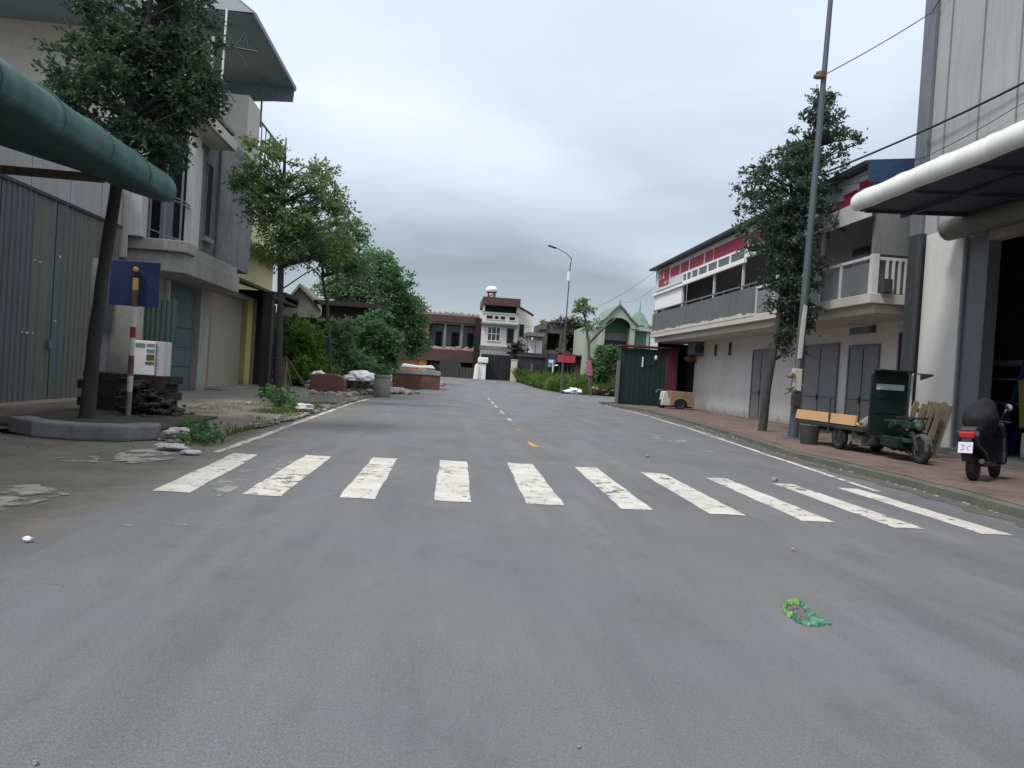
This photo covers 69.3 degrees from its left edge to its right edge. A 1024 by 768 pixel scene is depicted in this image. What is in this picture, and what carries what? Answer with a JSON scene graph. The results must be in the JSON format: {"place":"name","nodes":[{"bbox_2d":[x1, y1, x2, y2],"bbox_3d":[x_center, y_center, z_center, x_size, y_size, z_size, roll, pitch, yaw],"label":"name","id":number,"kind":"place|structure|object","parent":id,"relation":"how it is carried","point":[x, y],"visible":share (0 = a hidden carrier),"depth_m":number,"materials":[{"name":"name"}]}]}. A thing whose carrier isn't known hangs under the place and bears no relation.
{"place":"outdoors","nodes":[
{"label":"outdoors","id":0,"kind":"place"},
{"bbox_2d":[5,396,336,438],"bbox_3d":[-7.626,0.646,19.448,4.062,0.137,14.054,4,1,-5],"label":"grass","id":1,"kind":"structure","parent":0,"point":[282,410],"depth_m":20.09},
{"bbox_2d":[0,385,360,440],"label":"verge","id":2,"kind":"structure","parent":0,"point":[58,406],"depth_m":18.30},
{"bbox_2d":[162,427,189,437],"bbox_3d":[-5.725,0.828,12.813,0.569,0.174,0.389,4,1,-5],"label":"plastic bag","id":3,"kind":"object","parent":2,"relation":"on","point":[175,431],"visible":0.55,"depth_m":12.66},
{"bbox_2d":[177,415,225,433],"bbox_3d":[-5.749,0.835,13.486,0.823,0.552,1.067,4,1,14],"label":"weed clump","id":4,"kind":"object","parent":2,"relation":"on","point":[205,427],"visible":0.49,"depth_m":13.46,"materials":[{"name":"green plant"}]},
{"bbox_2d":[256,383,300,406],"bbox_3d":[-7.151,0.385,22.663,1.404,0.850,1.360,4,1,-5],"label":"weed clump","id":5,"kind":"object","parent":2,"relation":"on","point":[278,398],"visible":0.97,"depth_m":22.54,"materials":[{"name":"green plant"}]},
{"bbox_2d":[283,312,343,385],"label":"shrub","id":6,"kind":"object","parent":2,"relation":"on","point":[309,340],"visible":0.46,"depth_m":41.68,"materials":[{"name":"green plant"}]},
{"bbox_2d":[287,354,340,386],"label":"shrub","id":7,"kind":"object","parent":2,"relation":"on","point":[309,366],"visible":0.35,"depth_m":40.12,"materials":[{"name":"green plant"}]},
{"bbox_2d":[310,373,346,392],"bbox_3d":[-9.049,-0.037,36.525,1.640,0.950,0.900,4,1,-5],"label":"discarded seat","id":8,"kind":"object","parent":2,"relation":"on","point":[327,382],"visible":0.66,"depth_m":36.08,"materials":[{"name":"brick"}]},
{"bbox_2d":[286,212,382,373],"bbox_3d":[-9.950,-4.550,39.669,5.866,9.571,3.825,4,1,-5],"label":"street tree","id":9,"kind":"object","parent":2,"relation":"on","point":[358,271],"visible":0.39,"depth_m":39.67,"materials":[{"name":"green plant"}]},
{"bbox_2d":[305,373,373,391],"bbox_3d":[-8.937,0.015,38.585,3.806,1.102,2.301,4,1,-5],"label":"rubble","id":10,"kind":"object","parent":2,"relation":"on","point":[364,385],"visible":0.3,"depth_m":38.51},
{"bbox_2d":[344,370,375,381],"bbox_3d":[-7.892,-0.452,38.435,1.724,0.557,1.452,3,1,-31],"label":"plastic bag","id":11,"kind":"object","parent":10,"relation":"on","point":[361,375],"visible":0.86,"depth_m":38.00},
{"bbox_2d":[282,387,399,397],"bbox_3d":[-8.864,0.342,39.495,3.897,0.354,14.375,4,1,1],"label":"rubble","id":12,"kind":"object","parent":2,"relation":"on","point":[349,393],"visible":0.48,"depth_m":35.17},
{"bbox_2d":[315,314,377,388],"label":"shrub","id":13,"kind":"object","parent":2,"relation":"on","point":[345,356],"visible":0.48,"depth_m":42.39,"materials":[{"name":"green plant"}]},
{"bbox_2d":[177,386,318,406],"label":"pavement","id":14,"kind":"structure","parent":0,"point":[190,398],"depth_m":25.83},
{"bbox_2d":[0,382,984,495],"bbox_3d":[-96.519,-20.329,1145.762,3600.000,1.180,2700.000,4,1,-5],"label":"ground","id":15,"kind":"structure","parent":0,"point":[251,431],"depth_m":15.80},
{"bbox_2d":[0,146,122,407],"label":"metal shed","id":16,"kind":"structure","parent":15,"relation":"on","point":[51,230],"depth_m":18.43,"materials":[{"name":"grey metal"}]},
{"bbox_2d":[0,178,36,402],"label":"door panel","id":17,"kind":"structure","parent":16,"relation":"in","point":[17,202],"depth_m":17.18,"materials":[{"name":"metal"}]},
{"bbox_2d":[25,193,56,400],"bbox_3d":[-11.636,-2.105,18.303,0.060,5.020,0.980,4,1,-5],"label":"door panel","id":18,"kind":"structure","parent":16,"relation":"in","point":[46,208],"depth_m":18.29,"materials":[{"name":"metal"}]},
{"bbox_2d":[46,202,67,398],"bbox_3d":[-11.679,-2.118,19.052,0.060,5.020,0.480,4,1,-5],"label":"door panel","id":19,"kind":"structure","parent":16,"relation":"in","point":[62,209],"depth_m":19.02,"materials":[{"name":"grey metal"}]},
{"bbox_2d":[57,206,99,398],"bbox_3d":[-11.793,-2.140,20.171,0.060,5.020,1.730,4,1,-5],"label":"door panel","id":20,"kind":"structure","parent":16,"relation":"in","point":[82,238],"depth_m":19.97,"materials":[{"name":"metal"}]},
{"bbox_2d":[0,57,176,201],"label":"green awning","id":21,"kind":"object","parent":16,"relation":"attached to","point":[38,120],"visible":1,"depth_m":11.43,"materials":[{"name":"fabric"}]},
{"bbox_2d":[98,220,119,259],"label":"wall","id":22,"kind":"structure","parent":16,"relation":"in","point":[117,240],"depth_m":22.04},
{"bbox_2d":[0,409,217,431],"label":"tree pit soil","id":23,"kind":"object","parent":15,"relation":"on","point":[106,416],"visible":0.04,"depth_m":14.83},
{"bbox_2d":[77,371,182,410],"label":"wall","id":24,"kind":"structure","parent":23,"relation":"on","point":[110,385],"depth_m":16.63,"materials":[{"name":"brick"}]},
{"bbox_2d":[89,258,177,372],"bbox_3d":[-8.992,-1.563,17.562,2.000,2.700,0.160,4,1,-5],"label":"sheet panel fence","id":25,"kind":"object","parent":24,"relation":"on","point":[160,325],"visible":0.54,"depth_m":17.54,"materials":[{"name":"metal"}]},
{"bbox_2d":[134,340,171,375],"bbox_3d":[-8.223,-0.578,16.881,0.720,0.790,0.462,4,1,-5],"label":"meter box","id":26,"kind":"object","parent":24,"relation":"on","point":[153,358],"visible":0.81,"depth_m":16.67,"materials":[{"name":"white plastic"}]},
{"bbox_2d":[155,342,171,375],"bbox_3d":[-7.961,-0.562,16.929,0.190,0.790,0.410,4,1,-5],"label":"door","id":27,"kind":"structure","parent":26,"relation":"in","point":[164,349],"depth_m":16.73,"materials":[{"name":"white paint"}]},
{"bbox_2d":[26,0,242,417],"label":"street tree","id":28,"kind":"object","parent":23,"relation":"on","point":[178,89],"visible":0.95,"depth_m":14.43,"materials":[{"name":"green plant"}]},
{"bbox_2d":[109,260,160,415],"bbox_3d":[-8.006,-0.902,15.527,1.000,3.360,0.185,4,1,-5],"label":"road sign","id":29,"kind":"object","parent":23,"relation":"on","point":[134,284],"visible":0.95,"depth_m":15.55,"materials":[{"name":"metal"}]},
{"bbox_2d":[112,377,194,416],"bbox_3d":[-7.593,0.349,16.400,1.733,0.939,1.915,4,1,-5],"label":"rubble","id":30,"kind":"object","parent":23,"relation":"on","point":[141,404],"visible":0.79,"depth_m":16.15,"materials":[{"name":"stone"}]},
{"bbox_2d":[0,0,296,390],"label":"corner house","id":31,"kind":"structure","parent":15,"relation":"on","point":[193,238],"depth_m":26.03,"materials":[{"name":"paint"}]},
{"bbox_2d":[170,281,194,390],"bbox_3d":[-11.933,-1.646,26.567,0.070,3.850,2.600,4,1,-5],"label":"door","id":32,"kind":"structure","parent":31,"relation":"in","point":[185,295],"depth_m":26.92,"materials":[{"name":"green metal"}]},
{"bbox_2d":[203,162,213,237],"bbox_3d":[-10.536,-6.355,25.719,0.050,2.550,0.650,4,1,-5],"label":"window","id":33,"kind":"structure","parent":31,"relation":"in","point":[210,168],"depth_m":25.73,"materials":[{"name":"glass"}]},
{"bbox_2d":[210,9,257,110],"bbox_3d":[-9.824,-10.797,25.930,1.706,4.601,0.185,4,1,-5],"label":"tv aerial","id":34,"kind":"object","parent":31,"relation":"attached to","point":[225,28],"visible":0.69,"depth_m":25.89,"materials":[{"name":"white metal"}]},
{"bbox_2d":[170,426,229,445],"bbox_3d":[-5.291,0.919,12.525,0.878,0.440,0.989,4,1,-5],"label":"weed clump","id":35,"kind":"object","parent":15,"relation":"on","point":[203,437],"visible":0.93,"depth_m":12.43,"materials":[{"name":"green plant"}]},
{"bbox_2d":[205,276,269,390],"bbox_3d":[-15.075,-2.763,33.157,7.300,5.700,8.500,4,1,-5],"label":"shop row","id":36,"kind":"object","parent":15,"relation":"on","point":[231,341],"visible":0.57,"depth_m":33.89,"materials":[{"name":"paint"}]},
{"bbox_2d":[237,122,286,290],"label":"yellow house","id":37,"kind":"structure","parent":15,"relation":"on","point":[261,275],"depth_m":41.20,"materials":[{"name":"paint"}]},
{"bbox_2d":[239,289,298,387],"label":"wooden shack","id":38,"kind":"structure","parent":15,"relation":"on","point":[264,339],"depth_m":35.41,"materials":[{"name":"brown wood"}]},
{"bbox_2d":[271,355,304,386],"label":"wooden planks","id":39,"kind":"object","parent":15,"relation":"on","point":[286,381],"visible":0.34,"depth_m":38.90,"materials":[{"name":"wood"}]},
{"bbox_2d":[220,131,361,393],"bbox_3d":[-8.060,-4.163,26.867,5.124,9.578,3.073,4,1,-5],"label":"street tree","id":40,"kind":"object","parent":15,"relation":"on","point":[301,216],"visible":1,"depth_m":26.54,"materials":[{"name":"green plant"}]},
{"bbox_2d":[272,311,316,384],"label":"shrub","id":41,"kind":"object","parent":15,"relation":"on","point":[287,322],"visible":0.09,"depth_m":42.56,"materials":[{"name":"green plant"}]},
{"bbox_2d":[272,283,383,379],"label":"shed","id":42,"kind":"structure","parent":15,"relation":"on","point":[309,301],"depth_m":49.31,"materials":[{"name":"brown wood"}]},
{"bbox_2d":[307,246,399,324],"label":"leafy tree","id":43,"kind":"object","parent":15,"relation":"on","point":[344,289],"visible":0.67,"depth_m":54.26,"materials":[{"name":"green plant"}]},
{"bbox_2d":[351,308,405,374],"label":"round bush","id":44,"kind":"object","parent":15,"relation":"on","point":[385,350],"visible":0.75,"depth_m":46.91,"materials":[{"name":"green plant"}]},
{"bbox_2d":[370,363,392,396],"bbox_3d":[-6.392,-0.203,36.114,1.157,1.635,0.868,4,1,-5],"label":"potted plant","id":45,"kind":"object","parent":15,"relation":"on","point":[382,385],"visible":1,"depth_m":35.81,"materials":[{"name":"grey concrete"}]},
{"bbox_2d":[373,260,435,381],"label":"leafy tree","id":46,"kind":"object","parent":15,"relation":"on","point":[408,321],"visible":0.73,"depth_m":56.90,"materials":[{"name":"green plant"}]},
{"bbox_2d":[390,387,420,394],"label":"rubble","id":47,"kind":"object","parent":15,"relation":"on","point":[401,390],"visible":0.77,"depth_m":41.73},
{"bbox_2d":[393,369,440,389],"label":"brick stack","id":48,"kind":"object","parent":15,"relation":"on","point":[428,379],"visible":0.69,"depth_m":49.43,"materials":[{"name":"brick"}]},
{"bbox_2d":[398,310,479,370],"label":"terracotta house","id":49,"kind":"structure","parent":15,"relation":"on","point":[451,334],"depth_m":84.50,"materials":[{"name":"paint"}]},
{"bbox_2d":[430,324,443,346],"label":"window","id":50,"kind":"structure","parent":49,"relation":"in","point":[434,327],"depth_m":86.02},
{"bbox_2d":[434,330,442,348],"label":"door","id":51,"kind":"structure","parent":49,"relation":"in","point":[438,334],"depth_m":85.99,"materials":[{"name":"glass"}]},
{"bbox_2d":[446,325,460,347],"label":"window","id":52,"kind":"structure","parent":49,"relation":"in","point":[450,328],"depth_m":86.16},
{"bbox_2d":[450,332,459,347],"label":"door","id":53,"kind":"structure","parent":49,"relation":"in","point":[455,336],"depth_m":86.14,"materials":[{"name":"glass"}]},
{"bbox_2d":[462,326,473,347],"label":"window","id":54,"kind":"structure","parent":49,"relation":"in","point":[466,330],"depth_m":86.33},
{"bbox_2d":[439,358,473,378],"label":"sheet gate","id":55,"kind":"structure","parent":15,"relation":"on","point":[450,368],"depth_m":79.73,"materials":[{"name":"metal"}]},
{"bbox_2d":[473,357,487,379],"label":"gate pillar","id":56,"kind":"structure","parent":15,"relation":"on","point":[479,371],"depth_m":79.07,"materials":[{"name":"white concrete"}]},
{"bbox_2d":[481,354,510,380],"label":"gate","id":57,"kind":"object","parent":15,"relation":"on","point":[498,367],"visible":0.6,"depth_m":80.14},
{"bbox_2d":[472,296,533,367],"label":"white house","id":58,"kind":"structure","parent":15,"relation":"on","point":[499,316],"depth_m":84.08,"materials":[{"name":"paint"}]},
{"bbox_2d":[487,326,500,341],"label":"window","id":59,"kind":"structure","parent":58,"relation":"in","point":[493,332],"depth_m":83.98,"materials":[{"name":"white paint"}]},
{"bbox_2d":[0,395,1010,515],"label":"crumbled concrete","id":60,"kind":"object","parent":15,"relation":"on","point":[289,418],"visible":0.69,"depth_m":18.20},
{"bbox_2d":[506,332,544,371],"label":"lean to shed","id":61,"kind":"object","parent":15,"relation":"on","point":[534,347],"visible":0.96,"depth_m":82.42,"materials":[{"name":"metal"}]},
{"bbox_2d":[516,354,545,380],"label":"dark sheet fence","id":62,"kind":"object","parent":15,"relation":"on","point":[526,361],"visible":0.42,"depth_m":80.41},
{"bbox_2d":[533,315,591,355],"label":"stained house","id":63,"kind":"structure","parent":15,"relation":"on","point":[552,340],"depth_m":86.67,"materials":[{"name":"grey concrete"}]},
{"bbox_2d":[546,335,556,349],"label":"window","id":64,"kind":"structure","parent":63,"relation":"in","point":[551,339],"depth_m":88.49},
{"bbox_2d":[544,353,581,374],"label":"red shop","id":65,"kind":"structure","parent":15,"relation":"on","point":[571,365],"depth_m":79.17,"materials":[{"name":"grey metal"}]},
{"bbox_2d":[584,344,620,385],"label":"round bush","id":66,"kind":"object","parent":15,"relation":"on","point":[605,361],"visible":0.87,"depth_m":60.34,"materials":[{"name":"green plant"}]},
{"bbox_2d":[573,299,651,373],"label":"mint house","id":67,"kind":"structure","parent":15,"relation":"on","point":[624,327],"depth_m":77.50,"materials":[{"name":"paint"}]},
{"bbox_2d":[614,344,679,407],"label":"green kiosk","id":68,"kind":"object","parent":15,"relation":"on","point":[643,376],"visible":0.85,"depth_m":44.83,"materials":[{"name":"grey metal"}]},
{"bbox_2d":[649,158,914,433],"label":"balcony building","id":69,"kind":"structure","parent":15,"relation":"on","point":[722,316],"depth_m":30.09,"materials":[{"name":"painted plaster"},{"name":"concrete"},{"name":"grey metal"}]},
{"bbox_2d":[684,342,703,361],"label":"air conditioner","id":70,"kind":"object","parent":69,"relation":"attached to","point":[695,348],"visible":1,"depth_m":43.03,"materials":[{"name":"grey metal"}]},
{"bbox_2d":[717,254,729,268],"bbox_3d":[10.040,-5.774,35.065,0.050,0.540,1.600,4,1,-5],"label":"window","id":71,"kind":"structure","parent":69,"relation":"in","point":[723,261],"depth_m":35.11,"materials":[{"name":"white paint"}]},
{"bbox_2d":[730,249,746,263],"bbox_3d":[10.182,-5.742,33.371,0.050,0.540,1.800,4,1,-5],"label":"window","id":72,"kind":"structure","parent":69,"relation":"in","point":[733,256],"depth_m":33.46,"materials":[{"name":"white paint"}]},
{"bbox_2d":[749,351,769,418],"bbox_3d":[11.685,0.053,34.835,0.080,3.210,1.950,4,1,-5],"label":"door","id":73,"kind":"structure","parent":69,"relation":"in","point":[760,360],"depth_m":35.08,"materials":[{"name":"grey metal"}]},
{"bbox_2d":[800,345,837,429],"bbox_3d":[12.150,0.130,29.330,0.080,3.260,2.600,4,1,-5],"label":"door","id":74,"kind":"structure","parent":69,"relation":"in","point":[820,368],"depth_m":29.27,"materials":[{"name":"grey metal"}]},
{"bbox_2d":[849,245,869,296],"bbox_3d":[12.626,-3.826,26.938,0.040,2.240,1.100,4,1,-5],"label":"upper door","id":75,"kind":"structure","parent":69,"relation":"in","point":[862,252],"depth_m":26.87,"materials":[{"name":"black glass"}]},
{"bbox_2d":[846,346,877,433],"bbox_3d":[12.402,0.247,26.292,0.080,3.140,1.800,4,1,-5],"label":"door","id":76,"kind":"structure","parent":69,"relation":"in","point":[863,360],"depth_m":26.36,"materials":[{"name":"grey metal"}]},
{"bbox_2d":[605,403,1023,518],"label":"kerb","id":77,"kind":"structure","parent":15,"relation":"on","point":[999,505],"depth_m":13.76,"materials":[{"name":"concrete"}]},
{"bbox_2d":[900,0,1023,466],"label":"garage building","id":78,"kind":"structure","parent":15,"relation":"on","point":[963,324],"depth_m":20.29,"materials":[{"name":"grey metal"}]},
{"bbox_2d":[851,120,1023,217],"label":"white awning","id":79,"kind":"object","parent":78,"relation":"attached to","point":[983,173],"visible":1,"depth_m":16.31,"materials":[{"name":"metal"}]},
{"bbox_2d":[992,360,1023,404],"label":"storage rack","id":80,"kind":"object","parent":78,"relation":"on","point":[1010,363],"visible":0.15,"depth_m":20.08,"materials":[{"name":"grey metal"}]},
{"bbox_2d":[1018,380,1023,428],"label":"yellow tub","id":81,"kind":"object","parent":80,"relation":"on","point":[1021,401],"visible":1,"depth_m":19.14,"materials":[{"name":"yellow plastic"}]},
{"bbox_2d":[1004,359,1023,454],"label":"ladder","id":82,"kind":"object","parent":78,"relation":"on","point":[1016,433],"visible":0.43,"depth_m":19.73,"materials":[{"name":"blue metal"}]},
{"bbox_2d":[0,375,1023,767],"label":"road","id":83,"kind":"structure","parent":0,"point":[404,619],"depth_m":4.75,"materials":[{"name":"asphalt"}]},
{"bbox_2d":[7,416,160,441],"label":"planter kerb","id":84,"kind":"structure","parent":83,"relation":"on","point":[33,426],"depth_m":11.94,"materials":[{"name":"concrete"}]},
{"bbox_2d":[0,449,176,508],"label":"faded crosswalk paint","id":85,"kind":"object","parent":83,"relation":"on","point":[35,488],"visible":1,"depth_m":7.75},
{"bbox_2d":[154,443,189,449],"bbox_3d":[-5.233,0.949,11.382,0.465,0.094,0.439,3,1,-41],"label":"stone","id":86,"kind":"object","parent":83,"relation":"on","point":[169,446],"visible":0.98,"depth_m":11.28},
{"bbox_2d":[214,399,368,451],"bbox_3d":[-5.489,0.855,21.886,0.334,0.001,21.000,4,1,-5],"label":"edge line","id":87,"kind":"object","parent":83,"relation":"on","point":[255,438],"visible":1,"depth_m":14.83,"materials":[{"name":"paint"}]},
{"bbox_2d":[112,403,714,525],"bbox_3d":[0.074,1.241,20.098,9.396,0.001,26.989,4,1,-5],"label":"road patch","id":88,"kind":"object","parent":83,"relation":"on","point":[228,488],"visible":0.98,"depth_m":9.79,"materials":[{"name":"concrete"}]},
{"bbox_2d":[548,245,571,392],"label":"street lamp","id":89,"kind":"object","parent":83,"relation":"on","point":[560,391],"visible":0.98,"depth_m":57.44,"materials":[{"name":"metal"}]},
{"bbox_2d":[152,453,1010,534],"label":"crosswalk","id":90,"kind":"structure","parent":83,"relation":"on","point":[447,486],"depth_m":9.83,"materials":[{"name":"paint"}]},
{"bbox_2d":[571,297,615,395],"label":"thin tree","id":91,"kind":"object","parent":83,"relation":"on","point":[584,306],"visible":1,"depth_m":55.53,"materials":[{"name":"green plant"}]},
{"bbox_2d":[605,405,881,491],"bbox_3d":[5.970,1.510,27.911,0.683,0.014,32.096,4,1,-1],"label":"edge line","id":92,"kind":"object","parent":83,"relation":"on","point":[775,457],"visible":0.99,"depth_m":16.01,"materials":[{"name":"paint"}]},
{"bbox_2d":[782,598,831,626],"bbox_3d":[1.962,1.546,5.071,0.255,0.042,0.583,4,1,-5],"label":"torn bag","id":93,"kind":"object","parent":83,"relation":"on","point":[798,615],"visible":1,"depth_m":4.96,"materials":[{"name":"green plastic"}]},
{"bbox_2d":[608,406,1023,527],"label":"gutter silt","id":94,"kind":"object","parent":83,"relation":"on","point":[1019,522],"visible":0.98,"depth_m":13.26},
{"bbox_2d":[510,365,615,396],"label":"grass","id":95,"kind":"structure","parent":0,"point":[579,380],"depth_m":62.57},
{"bbox_2d":[241,0,925,349],"label":"sky","id":96,"kind":"structure","parent":0,"point":[475,138],"materials":[{"name":"white"}]},
{"bbox_2d":[611,403,1023,505],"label":"brick pavement","id":97,"kind":"structure","parent":0,"point":[1007,484],"depth_m":16.94,"materials":[{"name":"brick"}]},
{"bbox_2d":[655,389,694,408],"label":"cargo cart","id":98,"kind":"object","parent":97,"relation":"on","point":[670,398],"visible":0.98,"depth_m":42.02,"materials":[{"name":"brown paint"}]},
{"bbox_2d":[728,84,867,430],"bbox_3d":[9.556,-4.240,25.155,4.644,11.862,3.567,4,1,-5],"label":"street tree","id":99,"kind":"object","parent":97,"relation":"on","point":[784,235],"visible":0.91,"depth_m":24.81,"materials":[{"name":"green plant"}]},
{"bbox_2d":[782,0,832,439],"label":"street lamp","id":100,"kind":"object","parent":97,"relation":"on","point":[793,432],"visible":0.84,"depth_m":21.85,"materials":[{"name":"metal"}]},
{"bbox_2d":[784,360,804,406],"bbox_3d":[8.285,-0.029,21.674,0.576,1.360,0.258,4,1,-5],"label":"cable junk","id":101,"kind":"object","parent":100,"relation":"attached to","point":[795,375],"visible":1,"depth_m":21.64,"materials":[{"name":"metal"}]},
{"bbox_2d":[827,0,939,73],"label":"overhead cable","id":102,"kind":"object","parent":100,"relation":"attached to","point":[886,40],"visible":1,"depth_m":21.74,"materials":[{"name":"black rubber"}]},
{"bbox_2d":[818,82,1023,175],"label":"overhead cable","id":103,"kind":"object","parent":100,"relation":"attached to","point":[944,121],"visible":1,"depth_m":21.39,"materials":[{"name":"black rubber"}]},
{"bbox_2d":[820,103,1023,185],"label":"overhead cable","id":104,"kind":"object","parent":100,"relation":"attached to","point":[931,153],"visible":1,"depth_m":21.31,"materials":[{"name":"black rubber"}]},
{"bbox_2d":[799,424,819,444],"bbox_3d":[8.080,1.368,20.127,0.560,0.530,0.560,4,1,-5],"label":"bucket","id":105,"kind":"object","parent":97,"relation":"on","point":[809,434],"visible":0.96,"depth_m":19.93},
{"bbox_2d":[795,369,936,463],"bbox_3d":[8.969,0.692,18.564,1.397,2.050,5.440,4,1,-5],"label":"cargo tricycle","id":106,"kind":"object","parent":97,"relation":"on","point":[883,423],"visible":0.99,"depth_m":17.36,"materials":[{"name":"metal"}]},
{"bbox_2d":[876,383,904,390],"bbox_3d":[8.873,0.075,17.400,0.730,0.160,0.020,4,1,-5],"label":"rear window","id":107,"kind":"structure","parent":106,"relation":"in","point":[878,386],"depth_m":17.39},
{"bbox_2d":[905,401,942,454],"bbox_3d":[9.968,1.137,18.134,1.032,1.442,0.125,4,1,1],"label":"pallet","id":108,"kind":"object","parent":97,"relation":"on","point":[921,411],"visible":0.52,"depth_m":18.07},
{"bbox_2d":[922,401,952,457],"bbox_3d":[10.352,1.124,18.292,0.895,1.414,0.125,4,1,9],"label":"pallet","id":109,"kind":"object","parent":97,"relation":"on","point":[945,408],"visible":0.46,"depth_m":18.20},
{"bbox_2d":[956,404,1012,479],"bbox_3d":[8.700,1.045,13.635,0.735,1.416,1.892,4,1,38],"label":"scooter","id":110,"kind":"object","parent":97,"relation":"on","point":[978,448],"visible":0.96,"depth_m":13.27,"materials":[{"name":"black plastic"}]},
{"bbox_2d":[962,398,998,435],"bbox_3d":[8.646,0.629,13.658,0.664,0.766,0.656,4,1,-5],"label":"rain cover","id":111,"kind":"object","parent":110,"relation":"on","point":[983,413],"visible":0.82,"depth_m":13.45,"materials":[{"name":"black fabric"}]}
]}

